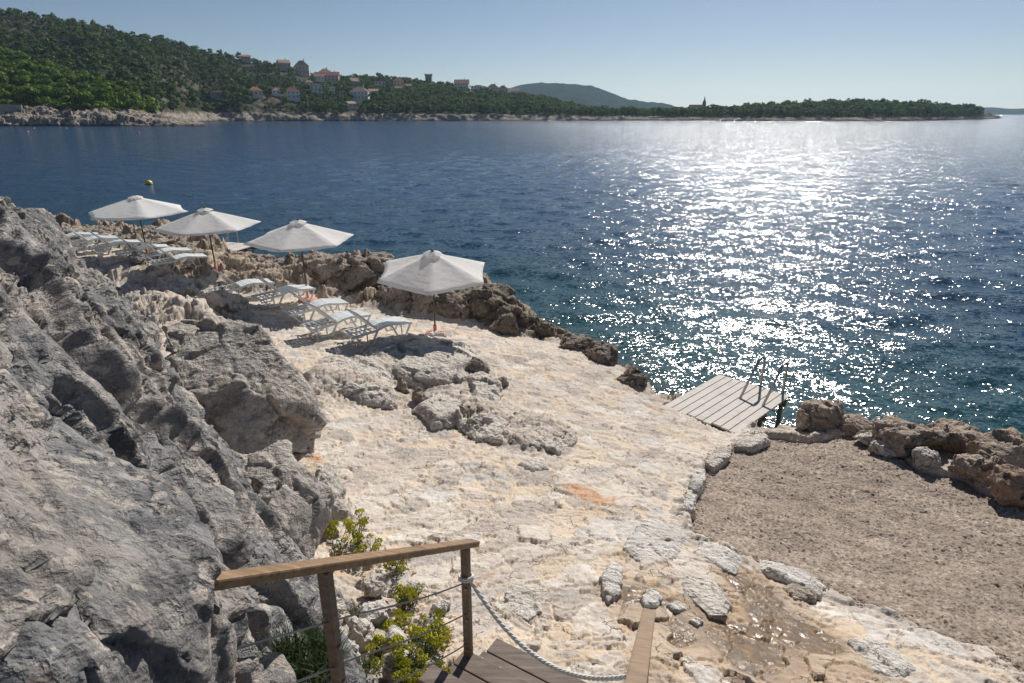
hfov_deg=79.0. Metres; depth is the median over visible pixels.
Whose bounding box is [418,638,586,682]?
wooden steps
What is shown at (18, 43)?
pine tree
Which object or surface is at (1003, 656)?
stray pebbles
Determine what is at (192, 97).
pine tree
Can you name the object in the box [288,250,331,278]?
boulder
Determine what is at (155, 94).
pine tree
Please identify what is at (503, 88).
hill house
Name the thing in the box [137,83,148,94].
pine tree
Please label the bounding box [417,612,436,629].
boulder
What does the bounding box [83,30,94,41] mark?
pine tree
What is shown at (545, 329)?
boulder
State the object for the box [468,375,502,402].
boulder
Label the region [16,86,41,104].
pine tree
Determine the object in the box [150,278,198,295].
boulder
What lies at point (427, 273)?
beach umbrella
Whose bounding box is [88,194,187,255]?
beach umbrella
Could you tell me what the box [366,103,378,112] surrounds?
pine tree
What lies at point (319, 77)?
hill house
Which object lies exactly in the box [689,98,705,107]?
church
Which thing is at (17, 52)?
pine tree
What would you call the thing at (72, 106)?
pine tree
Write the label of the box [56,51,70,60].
pine tree
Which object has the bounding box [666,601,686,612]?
boulder
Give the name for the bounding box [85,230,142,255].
sun lounger
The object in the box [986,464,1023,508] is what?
boulder
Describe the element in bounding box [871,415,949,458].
boulder
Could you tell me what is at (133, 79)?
pine tree
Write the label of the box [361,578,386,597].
boulder
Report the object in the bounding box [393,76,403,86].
hill house
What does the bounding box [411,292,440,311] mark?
boulder
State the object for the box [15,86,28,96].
pine tree
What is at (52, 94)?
pine tree
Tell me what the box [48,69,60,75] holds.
pine tree
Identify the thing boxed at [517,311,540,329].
boulder
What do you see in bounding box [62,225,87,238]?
boulder
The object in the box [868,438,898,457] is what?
boulder
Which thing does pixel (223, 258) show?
boulder
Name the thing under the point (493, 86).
hill house
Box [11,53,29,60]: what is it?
pine tree
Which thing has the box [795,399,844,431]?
boulder
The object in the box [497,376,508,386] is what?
boulder
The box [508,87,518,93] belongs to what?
hill house
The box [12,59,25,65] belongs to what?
pine tree
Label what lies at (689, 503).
boulder
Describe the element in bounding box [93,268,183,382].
boulder
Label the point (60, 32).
pine tree
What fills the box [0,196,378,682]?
rock outcrop
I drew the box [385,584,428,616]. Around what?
rock samphire
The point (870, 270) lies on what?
sea
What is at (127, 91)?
pine tree
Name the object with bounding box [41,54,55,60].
pine tree
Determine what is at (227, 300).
boulder
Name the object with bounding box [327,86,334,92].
hill house
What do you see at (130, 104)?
pine tree
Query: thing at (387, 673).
boulder
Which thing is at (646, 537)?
boulder
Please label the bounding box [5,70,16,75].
pine tree
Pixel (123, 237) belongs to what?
boulder
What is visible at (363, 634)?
boulder
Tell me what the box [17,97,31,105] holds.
pine tree
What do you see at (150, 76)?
pine tree
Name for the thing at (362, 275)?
boulder
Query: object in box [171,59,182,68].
pine tree
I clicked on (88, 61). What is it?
pine tree
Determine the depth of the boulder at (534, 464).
8.81 m
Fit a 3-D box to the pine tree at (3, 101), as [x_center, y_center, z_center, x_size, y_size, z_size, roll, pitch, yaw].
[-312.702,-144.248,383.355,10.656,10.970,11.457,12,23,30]
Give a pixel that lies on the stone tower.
(428, 77)
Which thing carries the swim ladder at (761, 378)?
attached to the bathing deck at (716, 403)
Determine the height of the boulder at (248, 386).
1.872 m
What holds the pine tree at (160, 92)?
on the hills
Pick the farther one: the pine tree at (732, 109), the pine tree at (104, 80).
the pine tree at (732, 109)
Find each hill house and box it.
[209,91,224,99]
[240,54,250,62]
[248,85,262,98]
[272,88,280,96]
[276,59,290,70]
[285,86,299,101]
[294,59,309,77]
[309,84,322,93]
[313,74,324,82]
[318,67,330,73]
[323,70,340,83]
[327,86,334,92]
[336,90,345,96]
[344,100,355,109]
[348,77,359,88]
[350,86,369,101]
[374,80,385,86]
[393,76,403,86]
[454,78,469,91]
[471,85,482,90]
[488,84,498,90]
[498,84,507,92]
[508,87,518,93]
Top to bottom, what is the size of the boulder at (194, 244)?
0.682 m
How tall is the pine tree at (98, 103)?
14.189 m
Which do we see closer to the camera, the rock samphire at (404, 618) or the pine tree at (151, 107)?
the rock samphire at (404, 618)
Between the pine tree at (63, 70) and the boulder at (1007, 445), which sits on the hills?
the pine tree at (63, 70)
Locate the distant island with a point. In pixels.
(992, 110)
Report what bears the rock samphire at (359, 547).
on the ground
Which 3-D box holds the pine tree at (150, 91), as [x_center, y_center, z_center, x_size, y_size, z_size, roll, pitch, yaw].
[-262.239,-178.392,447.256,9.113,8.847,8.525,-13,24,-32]
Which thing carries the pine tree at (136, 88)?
on the hills
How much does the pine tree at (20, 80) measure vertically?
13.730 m
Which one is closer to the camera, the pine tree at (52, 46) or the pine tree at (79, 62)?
the pine tree at (79, 62)
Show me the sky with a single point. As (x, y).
(677, 53)
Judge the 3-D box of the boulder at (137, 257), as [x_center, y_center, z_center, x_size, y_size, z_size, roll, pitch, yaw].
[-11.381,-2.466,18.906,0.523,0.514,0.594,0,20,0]
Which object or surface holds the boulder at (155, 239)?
on the ground
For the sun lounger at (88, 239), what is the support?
on the ground
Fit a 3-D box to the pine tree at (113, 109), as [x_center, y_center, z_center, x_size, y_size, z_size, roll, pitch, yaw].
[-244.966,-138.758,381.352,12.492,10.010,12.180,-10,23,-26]
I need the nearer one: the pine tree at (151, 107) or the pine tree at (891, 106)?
the pine tree at (151, 107)
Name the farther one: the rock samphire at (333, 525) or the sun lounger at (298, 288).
the sun lounger at (298, 288)
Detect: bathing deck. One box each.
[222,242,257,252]
[665,374,789,433]
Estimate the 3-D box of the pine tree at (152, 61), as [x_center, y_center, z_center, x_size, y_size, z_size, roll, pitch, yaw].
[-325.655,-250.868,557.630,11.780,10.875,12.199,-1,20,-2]
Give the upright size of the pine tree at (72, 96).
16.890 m
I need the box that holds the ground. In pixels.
[53,213,1023,682]
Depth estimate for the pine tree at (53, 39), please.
529.85 m
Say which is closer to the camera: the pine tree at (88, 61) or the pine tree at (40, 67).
the pine tree at (40, 67)
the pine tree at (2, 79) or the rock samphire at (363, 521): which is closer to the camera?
the rock samphire at (363, 521)
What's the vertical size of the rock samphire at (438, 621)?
0.331 m
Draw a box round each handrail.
[214,538,479,682]
[624,608,655,682]
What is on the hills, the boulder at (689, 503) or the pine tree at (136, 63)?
the pine tree at (136, 63)
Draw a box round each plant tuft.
[255,611,355,682]
[343,599,362,616]
[360,650,384,676]
[374,614,392,631]
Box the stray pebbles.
[681,430,1023,671]
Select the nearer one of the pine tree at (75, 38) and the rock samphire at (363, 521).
the rock samphire at (363, 521)
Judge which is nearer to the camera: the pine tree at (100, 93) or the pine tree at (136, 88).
the pine tree at (100, 93)
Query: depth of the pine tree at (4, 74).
417.27 m
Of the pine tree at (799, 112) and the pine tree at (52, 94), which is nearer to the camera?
the pine tree at (52, 94)
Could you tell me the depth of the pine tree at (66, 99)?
384.60 m
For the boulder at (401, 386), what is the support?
on the ground
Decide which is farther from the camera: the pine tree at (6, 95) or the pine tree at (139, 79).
the pine tree at (139, 79)
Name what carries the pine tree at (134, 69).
on the hills
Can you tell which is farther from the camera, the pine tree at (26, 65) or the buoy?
the pine tree at (26, 65)
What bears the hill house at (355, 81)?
on the hills
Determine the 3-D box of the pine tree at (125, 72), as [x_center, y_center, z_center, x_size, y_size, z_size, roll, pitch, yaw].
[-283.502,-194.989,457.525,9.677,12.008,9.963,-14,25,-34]
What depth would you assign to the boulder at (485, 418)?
10.10 m
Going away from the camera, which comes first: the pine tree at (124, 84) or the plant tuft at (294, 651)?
the plant tuft at (294, 651)
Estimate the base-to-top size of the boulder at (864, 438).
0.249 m
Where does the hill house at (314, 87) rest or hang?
on the hills
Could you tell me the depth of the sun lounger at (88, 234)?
21.26 m
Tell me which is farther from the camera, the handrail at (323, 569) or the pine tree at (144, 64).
the pine tree at (144, 64)
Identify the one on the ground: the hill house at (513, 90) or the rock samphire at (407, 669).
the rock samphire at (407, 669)
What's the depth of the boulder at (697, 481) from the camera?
8.99 m
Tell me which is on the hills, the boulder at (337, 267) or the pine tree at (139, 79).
the pine tree at (139, 79)
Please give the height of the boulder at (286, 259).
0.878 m
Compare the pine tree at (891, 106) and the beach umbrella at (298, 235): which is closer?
the beach umbrella at (298, 235)
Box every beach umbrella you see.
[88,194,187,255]
[151,206,260,270]
[243,218,353,302]
[377,249,484,334]
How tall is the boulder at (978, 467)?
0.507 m
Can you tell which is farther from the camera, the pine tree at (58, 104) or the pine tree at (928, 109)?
the pine tree at (928, 109)
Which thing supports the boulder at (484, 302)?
on the ground
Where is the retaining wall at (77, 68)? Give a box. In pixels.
[76,65,108,72]
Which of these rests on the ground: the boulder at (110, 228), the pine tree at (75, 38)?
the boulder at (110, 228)
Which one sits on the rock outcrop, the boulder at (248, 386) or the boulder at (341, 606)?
the boulder at (341, 606)
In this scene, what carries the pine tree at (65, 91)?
on the hills
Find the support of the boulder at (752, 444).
on the ground
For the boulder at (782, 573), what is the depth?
6.41 m
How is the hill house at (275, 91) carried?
on the hills
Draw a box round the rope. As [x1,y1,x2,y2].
[458,572,625,681]
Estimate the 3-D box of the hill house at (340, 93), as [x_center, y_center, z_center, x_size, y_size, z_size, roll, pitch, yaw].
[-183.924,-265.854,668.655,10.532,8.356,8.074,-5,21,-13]
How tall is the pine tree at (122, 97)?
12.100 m
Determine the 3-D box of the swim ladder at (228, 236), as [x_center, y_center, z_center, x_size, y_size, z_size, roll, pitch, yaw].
[-12.171,-3.442,26.677,0.576,3.037,1.036,6,21,16]
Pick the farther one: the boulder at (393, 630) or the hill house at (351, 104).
the hill house at (351, 104)
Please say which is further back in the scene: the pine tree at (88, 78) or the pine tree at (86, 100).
the pine tree at (88, 78)
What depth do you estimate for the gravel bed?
8.05 m
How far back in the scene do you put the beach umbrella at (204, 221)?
18.04 m
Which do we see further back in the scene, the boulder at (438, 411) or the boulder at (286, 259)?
the boulder at (286, 259)
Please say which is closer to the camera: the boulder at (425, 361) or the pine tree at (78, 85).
the boulder at (425, 361)
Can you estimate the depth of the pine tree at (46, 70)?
432.20 m
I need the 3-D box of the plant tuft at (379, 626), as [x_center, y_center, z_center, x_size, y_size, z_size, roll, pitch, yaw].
[-0.978,2.201,4.813,0.206,0.086,0.201,0,20,0]
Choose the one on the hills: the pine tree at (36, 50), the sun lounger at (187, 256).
the pine tree at (36, 50)
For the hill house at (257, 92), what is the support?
on the hills
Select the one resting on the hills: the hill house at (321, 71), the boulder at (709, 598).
the hill house at (321, 71)
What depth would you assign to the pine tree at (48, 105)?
381.37 m
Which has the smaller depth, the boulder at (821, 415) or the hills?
the boulder at (821, 415)
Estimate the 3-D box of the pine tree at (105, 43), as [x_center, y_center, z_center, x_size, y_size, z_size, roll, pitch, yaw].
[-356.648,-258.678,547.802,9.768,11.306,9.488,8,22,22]
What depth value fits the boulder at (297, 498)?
5.26 m
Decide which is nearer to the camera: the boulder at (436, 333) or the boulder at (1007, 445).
the boulder at (1007, 445)
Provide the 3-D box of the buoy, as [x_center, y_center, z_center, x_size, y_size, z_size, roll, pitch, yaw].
[-38.113,-16.669,65.154,0.762,0.663,0.762,0,20,0]
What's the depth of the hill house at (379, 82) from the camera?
733.09 m
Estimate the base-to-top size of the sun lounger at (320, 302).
0.798 m
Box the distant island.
[984,107,1023,113]
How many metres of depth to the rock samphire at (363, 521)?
6.26 m
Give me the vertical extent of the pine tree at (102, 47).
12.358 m
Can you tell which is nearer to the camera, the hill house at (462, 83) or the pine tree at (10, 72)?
the pine tree at (10, 72)
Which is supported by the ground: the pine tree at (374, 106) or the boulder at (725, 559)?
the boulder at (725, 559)
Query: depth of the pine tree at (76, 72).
432.56 m
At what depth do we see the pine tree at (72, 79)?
413.46 m
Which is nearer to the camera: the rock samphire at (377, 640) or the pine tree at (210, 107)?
the rock samphire at (377, 640)
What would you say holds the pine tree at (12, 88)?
on the hills
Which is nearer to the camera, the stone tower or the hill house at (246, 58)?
the hill house at (246, 58)
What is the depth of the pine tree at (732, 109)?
613.08 m
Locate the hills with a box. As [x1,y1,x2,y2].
[0,15,1000,121]
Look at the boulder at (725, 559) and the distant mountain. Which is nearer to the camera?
the boulder at (725, 559)
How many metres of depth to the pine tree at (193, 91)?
550.53 m
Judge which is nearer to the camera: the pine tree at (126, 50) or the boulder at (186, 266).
the boulder at (186, 266)
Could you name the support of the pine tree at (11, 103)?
on the hills
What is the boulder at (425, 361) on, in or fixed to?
on the ground
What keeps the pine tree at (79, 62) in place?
on the hills
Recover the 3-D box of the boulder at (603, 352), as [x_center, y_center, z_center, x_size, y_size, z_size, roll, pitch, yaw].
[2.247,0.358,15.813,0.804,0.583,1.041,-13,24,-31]
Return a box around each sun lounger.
[64,226,119,250]
[65,232,100,243]
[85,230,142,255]
[112,234,170,257]
[136,238,192,261]
[147,244,208,269]
[211,269,274,293]
[251,276,315,307]
[281,289,348,322]
[300,302,370,337]
[341,309,411,345]
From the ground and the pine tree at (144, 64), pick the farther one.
the pine tree at (144, 64)
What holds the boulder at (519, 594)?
on the ground
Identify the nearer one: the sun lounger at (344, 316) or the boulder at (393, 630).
the boulder at (393, 630)
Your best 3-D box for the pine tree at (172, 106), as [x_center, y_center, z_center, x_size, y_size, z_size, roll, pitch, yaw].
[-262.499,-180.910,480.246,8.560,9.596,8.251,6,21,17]
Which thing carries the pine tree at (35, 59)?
on the hills
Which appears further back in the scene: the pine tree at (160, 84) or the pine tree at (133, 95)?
the pine tree at (160, 84)
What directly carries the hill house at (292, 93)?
on the hills
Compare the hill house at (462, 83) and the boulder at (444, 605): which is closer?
the boulder at (444, 605)
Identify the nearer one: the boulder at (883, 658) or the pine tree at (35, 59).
the boulder at (883, 658)
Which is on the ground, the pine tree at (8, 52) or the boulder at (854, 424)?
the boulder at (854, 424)
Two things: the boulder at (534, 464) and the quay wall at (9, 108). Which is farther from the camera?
the quay wall at (9, 108)
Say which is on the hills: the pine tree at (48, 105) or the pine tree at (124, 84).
the pine tree at (124, 84)
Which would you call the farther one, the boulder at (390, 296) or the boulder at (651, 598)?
the boulder at (390, 296)
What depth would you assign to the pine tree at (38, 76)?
413.39 m
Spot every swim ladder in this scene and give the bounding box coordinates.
[217,231,238,242]
[738,356,788,421]
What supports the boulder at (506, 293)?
on the ground
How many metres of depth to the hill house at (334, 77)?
733.90 m
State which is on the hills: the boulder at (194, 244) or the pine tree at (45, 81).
the pine tree at (45, 81)
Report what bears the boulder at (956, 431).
on the ground
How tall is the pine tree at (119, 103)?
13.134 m
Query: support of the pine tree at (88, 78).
on the hills
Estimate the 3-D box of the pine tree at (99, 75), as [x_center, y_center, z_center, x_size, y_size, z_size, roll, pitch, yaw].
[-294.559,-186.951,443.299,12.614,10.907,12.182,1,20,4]
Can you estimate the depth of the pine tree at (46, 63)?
444.82 m
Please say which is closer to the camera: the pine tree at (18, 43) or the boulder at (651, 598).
the boulder at (651, 598)
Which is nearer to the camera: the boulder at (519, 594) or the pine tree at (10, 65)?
the boulder at (519, 594)
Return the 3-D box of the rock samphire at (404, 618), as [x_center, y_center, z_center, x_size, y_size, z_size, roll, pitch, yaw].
[-0.862,2.183,4.766,0.288,0.221,0.295,0,20,0]
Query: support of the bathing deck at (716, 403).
on the ground
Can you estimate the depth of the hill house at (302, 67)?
740.97 m
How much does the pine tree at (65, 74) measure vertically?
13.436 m
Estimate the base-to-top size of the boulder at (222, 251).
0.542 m
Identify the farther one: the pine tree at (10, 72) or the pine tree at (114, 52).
the pine tree at (114, 52)
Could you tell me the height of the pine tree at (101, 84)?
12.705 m
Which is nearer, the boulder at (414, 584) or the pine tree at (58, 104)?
the boulder at (414, 584)
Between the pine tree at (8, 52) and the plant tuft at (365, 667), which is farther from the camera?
the pine tree at (8, 52)
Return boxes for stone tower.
[424,74,432,83]
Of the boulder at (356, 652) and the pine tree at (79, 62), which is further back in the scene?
the pine tree at (79, 62)
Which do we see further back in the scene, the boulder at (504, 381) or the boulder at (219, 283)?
the boulder at (219, 283)
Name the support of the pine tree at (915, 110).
on the hills
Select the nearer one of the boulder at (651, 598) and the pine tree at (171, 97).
the boulder at (651, 598)
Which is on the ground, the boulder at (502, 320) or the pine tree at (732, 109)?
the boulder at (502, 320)
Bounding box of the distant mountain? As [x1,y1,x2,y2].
[512,82,674,108]
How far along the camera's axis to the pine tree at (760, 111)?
597.21 m
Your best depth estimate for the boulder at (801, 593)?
6.05 m
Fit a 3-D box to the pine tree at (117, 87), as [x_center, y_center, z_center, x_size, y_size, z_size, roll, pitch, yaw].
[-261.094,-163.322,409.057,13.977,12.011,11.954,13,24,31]
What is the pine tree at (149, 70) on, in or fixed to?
on the hills
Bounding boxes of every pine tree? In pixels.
[0,61,17,70]
[0,72,11,83]
[0,75,9,84]
[0,91,19,100]
[0,99,12,104]
[2,85,18,102]
[4,50,11,55]
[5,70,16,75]
[7,102,19,104]
[9,50,30,60]
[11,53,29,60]
[11,75,30,86]
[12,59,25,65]
[13,41,26,47]
[14,32,25,39]
[14,61,40,73]
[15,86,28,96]
[16,69,30,75]
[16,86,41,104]
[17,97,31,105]
[23,48,33,54]
[28,73,53,84]
[31,56,41,61]
[32,46,41,55]
[32,96,51,105]
[33,64,45,72]
[34,78,55,84]
[35,85,55,98]
[40,60,54,69]
[40,102,56,106]
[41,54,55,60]
[41,66,53,74]
[46,87,63,99]
[47,37,58,44]
[47,41,59,56]
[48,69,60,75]
[48,73,65,82]
[50,81,72,92]
[50,99,69,109]
[55,28,68,36]
[55,67,67,74]
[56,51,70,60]
[57,88,74,96]
[59,95,73,104]
[60,73,75,79]
[63,58,75,68]
[65,75,79,84]
[67,33,82,42]
[68,105,80,110]
[69,88,87,105]
[72,58,86,67]
[72,82,90,90]
[74,70,88,75]
[75,90,94,109]
[77,47,88,54]
[77,58,91,66]
[77,73,94,82]
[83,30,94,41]
[90,85,117,103]
[92,71,105,77]
[92,100,109,108]
[95,78,112,86]
[96,83,115,93]
[97,45,108,52]
[99,63,110,69]
[101,41,111,46]
[106,73,114,79]
[107,49,122,55]
[107,107,118,111]
[108,98,124,108]
[110,38,121,46]
[110,84,125,92]
[114,79,129,89]
[116,93,130,102]
[119,57,131,66]
[120,68,133,76]
[122,48,131,53]
[122,87,139,98]
[123,75,137,84]
[124,98,140,110]
[127,59,142,67]
[128,67,140,72]
[128,93,146,104]
[129,85,140,94]
[131,77,146,85]
[135,101,145,111]
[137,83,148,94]
[138,62,150,70]
[141,94,160,108]
[142,87,153,94]
[143,66,156,75]
[143,101,158,113]
[145,56,157,66]
[146,73,157,83]
[149,93,159,100]
[153,88,165,97]
[156,83,166,90]
[165,93,179,103]
[166,85,177,94]
[167,101,179,111]
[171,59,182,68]
[187,94,198,104]
[188,89,198,95]
[201,103,214,111]
[312,104,323,111]
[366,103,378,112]
[481,103,491,113]
[726,107,735,116]
[755,108,764,117]
[795,108,806,116]
[887,105,894,116]
[909,108,918,115]
[924,105,934,116]
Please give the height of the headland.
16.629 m
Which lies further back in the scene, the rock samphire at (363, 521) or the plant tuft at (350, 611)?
the rock samphire at (363, 521)
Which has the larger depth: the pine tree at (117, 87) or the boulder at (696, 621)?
the pine tree at (117, 87)
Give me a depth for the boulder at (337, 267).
19.16 m
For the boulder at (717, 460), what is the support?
on the ground
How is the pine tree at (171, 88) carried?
on the hills
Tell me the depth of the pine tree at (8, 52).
467.55 m
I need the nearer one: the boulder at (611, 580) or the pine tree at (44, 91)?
the boulder at (611, 580)
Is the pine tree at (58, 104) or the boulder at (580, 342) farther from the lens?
the pine tree at (58, 104)
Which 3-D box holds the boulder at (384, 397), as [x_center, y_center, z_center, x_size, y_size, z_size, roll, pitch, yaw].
[-2.919,0.813,12.105,1.857,0.922,2.903,0,20,0]
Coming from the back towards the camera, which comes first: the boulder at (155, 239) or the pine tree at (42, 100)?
the pine tree at (42, 100)
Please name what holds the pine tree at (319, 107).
on the hills
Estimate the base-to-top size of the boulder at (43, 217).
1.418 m
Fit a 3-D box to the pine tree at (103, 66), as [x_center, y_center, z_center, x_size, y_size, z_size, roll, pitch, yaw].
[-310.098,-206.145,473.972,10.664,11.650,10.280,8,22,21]
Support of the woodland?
on the hills
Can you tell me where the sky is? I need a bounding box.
[0,0,1023,108]
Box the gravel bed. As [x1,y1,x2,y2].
[692,438,1023,671]
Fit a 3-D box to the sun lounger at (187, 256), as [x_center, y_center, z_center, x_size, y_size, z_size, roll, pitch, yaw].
[-10.274,-2.659,19.096,1.608,0.798,0.580,-17,26,-38]
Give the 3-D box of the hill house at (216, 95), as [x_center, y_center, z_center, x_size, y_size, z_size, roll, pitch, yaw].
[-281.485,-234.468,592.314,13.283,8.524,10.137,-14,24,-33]
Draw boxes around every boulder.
[0,423,222,682]
[1,196,78,258]
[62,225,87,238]
[85,224,122,233]
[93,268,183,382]
[96,235,130,246]
[118,225,158,238]
[127,251,148,263]
[130,234,177,252]
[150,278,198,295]
[155,272,173,277]
[160,316,328,458]
[168,241,208,254]
[179,263,194,269]
[194,285,248,312]
[198,249,226,258]
[217,281,227,288]
[219,251,244,263]
[225,251,275,273]
[239,439,334,558]
[257,252,300,271]
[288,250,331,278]
[313,255,351,285]
[315,355,397,409]
[315,465,350,524]
[336,597,345,614]
[345,256,382,292]
[347,616,374,653]
[349,640,361,666]
[359,601,387,627]
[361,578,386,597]
[362,333,489,388]
[366,252,394,273]
[375,285,411,308]
[382,625,407,647]
[382,652,410,682]
[395,376,409,393]
[403,580,425,593]
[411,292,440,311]
[411,388,428,403]
[411,393,462,430]
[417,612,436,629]
[428,288,472,320]
[428,331,446,336]
[429,599,450,615]
[457,403,475,418]
[457,408,577,455]
[464,413,494,425]
[465,356,489,373]
[468,288,503,319]
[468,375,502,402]
[478,302,522,335]
[483,282,516,304]
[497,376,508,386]
[504,582,542,622]
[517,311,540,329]
[517,458,548,471]
[533,320,557,339]
[558,333,595,351]
[582,341,618,365]
[599,562,622,604]
[617,365,648,388]
[622,518,689,562]
[640,588,662,608]
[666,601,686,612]
[681,573,732,621]
[682,493,697,519]
[688,469,706,497]
[688,617,703,626]
[698,541,742,575]
[705,446,732,473]
[734,433,770,453]
[758,559,825,601]
[783,583,817,603]
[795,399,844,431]
[838,413,873,437]
[847,637,915,677]
[853,432,871,446]
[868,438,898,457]
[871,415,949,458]
[911,446,940,471]
[926,418,980,453]
[947,449,1005,485]
[958,427,1023,468]
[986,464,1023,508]
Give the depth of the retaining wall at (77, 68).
473.70 m
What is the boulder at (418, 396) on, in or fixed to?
on the ground
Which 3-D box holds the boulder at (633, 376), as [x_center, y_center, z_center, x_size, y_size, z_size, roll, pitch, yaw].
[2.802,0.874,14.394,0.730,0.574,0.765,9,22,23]
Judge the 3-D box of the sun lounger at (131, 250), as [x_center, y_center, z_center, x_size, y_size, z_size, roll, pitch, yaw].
[-12.061,-3.128,20.188,1.607,0.798,0.580,-17,26,-38]
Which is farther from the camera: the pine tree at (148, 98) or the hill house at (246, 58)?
the hill house at (246, 58)
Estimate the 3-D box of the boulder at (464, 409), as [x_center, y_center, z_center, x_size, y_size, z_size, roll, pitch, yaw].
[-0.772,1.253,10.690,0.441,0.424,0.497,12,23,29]
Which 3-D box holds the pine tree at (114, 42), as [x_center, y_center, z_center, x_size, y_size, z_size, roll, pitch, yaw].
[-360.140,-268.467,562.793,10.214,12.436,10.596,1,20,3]
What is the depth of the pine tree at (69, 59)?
476.80 m
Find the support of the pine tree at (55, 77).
on the hills
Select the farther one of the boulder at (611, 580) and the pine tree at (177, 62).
the pine tree at (177, 62)
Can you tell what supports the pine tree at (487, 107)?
on the hills
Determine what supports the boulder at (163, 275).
on the ground
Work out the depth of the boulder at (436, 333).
15.20 m
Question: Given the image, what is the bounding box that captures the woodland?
[0,7,984,117]
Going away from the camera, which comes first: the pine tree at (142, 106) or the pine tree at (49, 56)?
the pine tree at (142, 106)
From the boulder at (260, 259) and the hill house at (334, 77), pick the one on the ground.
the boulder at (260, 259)
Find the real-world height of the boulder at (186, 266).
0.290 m
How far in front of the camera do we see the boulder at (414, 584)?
5.43 m
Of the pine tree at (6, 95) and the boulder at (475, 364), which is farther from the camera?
the pine tree at (6, 95)
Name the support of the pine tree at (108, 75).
on the hills
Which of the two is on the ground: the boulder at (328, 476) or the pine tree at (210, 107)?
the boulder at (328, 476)
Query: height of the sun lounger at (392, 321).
0.798 m
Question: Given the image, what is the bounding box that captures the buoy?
[145,179,152,184]
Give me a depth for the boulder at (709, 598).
5.49 m
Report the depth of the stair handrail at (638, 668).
2.37 m
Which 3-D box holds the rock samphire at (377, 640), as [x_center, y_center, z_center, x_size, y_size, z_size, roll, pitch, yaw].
[-0.941,2.194,4.434,0.256,0.193,0.269,0,20,0]
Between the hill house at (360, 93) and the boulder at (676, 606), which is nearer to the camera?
the boulder at (676, 606)
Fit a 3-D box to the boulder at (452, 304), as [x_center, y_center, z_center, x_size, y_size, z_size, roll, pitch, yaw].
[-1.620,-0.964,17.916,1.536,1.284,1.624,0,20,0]
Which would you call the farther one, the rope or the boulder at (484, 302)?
the boulder at (484, 302)
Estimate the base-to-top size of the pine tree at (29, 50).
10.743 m
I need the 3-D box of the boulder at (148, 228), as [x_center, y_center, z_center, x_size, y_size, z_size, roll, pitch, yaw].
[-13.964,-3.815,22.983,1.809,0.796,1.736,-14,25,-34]
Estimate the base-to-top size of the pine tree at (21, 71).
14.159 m
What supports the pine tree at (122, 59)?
on the hills
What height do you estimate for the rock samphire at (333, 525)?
0.466 m
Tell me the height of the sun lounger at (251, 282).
0.798 m
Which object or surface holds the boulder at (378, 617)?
on the ground
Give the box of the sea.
[0,114,1023,434]
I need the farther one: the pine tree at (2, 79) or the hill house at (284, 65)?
the hill house at (284, 65)
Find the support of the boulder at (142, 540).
on the rock outcrop
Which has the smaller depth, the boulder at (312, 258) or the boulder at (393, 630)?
the boulder at (393, 630)
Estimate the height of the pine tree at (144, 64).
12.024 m
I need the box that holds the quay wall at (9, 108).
[0,104,22,112]
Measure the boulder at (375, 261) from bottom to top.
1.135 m
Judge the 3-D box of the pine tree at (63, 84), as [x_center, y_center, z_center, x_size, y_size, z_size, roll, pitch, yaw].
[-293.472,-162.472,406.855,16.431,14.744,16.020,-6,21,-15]
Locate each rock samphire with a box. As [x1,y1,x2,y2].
[325,518,354,556]
[342,508,369,545]
[350,532,386,568]
[362,634,391,660]
[370,625,452,682]
[382,608,414,634]
[383,558,414,576]
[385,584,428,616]
[405,609,454,655]
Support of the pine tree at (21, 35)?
on the hills
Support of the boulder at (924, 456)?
on the gravel bed
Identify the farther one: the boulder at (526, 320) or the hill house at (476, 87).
the hill house at (476, 87)
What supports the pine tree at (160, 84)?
on the hills
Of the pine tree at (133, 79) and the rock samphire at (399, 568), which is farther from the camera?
the pine tree at (133, 79)
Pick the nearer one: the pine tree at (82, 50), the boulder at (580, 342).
the boulder at (580, 342)
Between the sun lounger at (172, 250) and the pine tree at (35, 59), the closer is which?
the sun lounger at (172, 250)
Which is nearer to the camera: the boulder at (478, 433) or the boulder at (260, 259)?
the boulder at (478, 433)
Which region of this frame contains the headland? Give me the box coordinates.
[0,104,204,125]

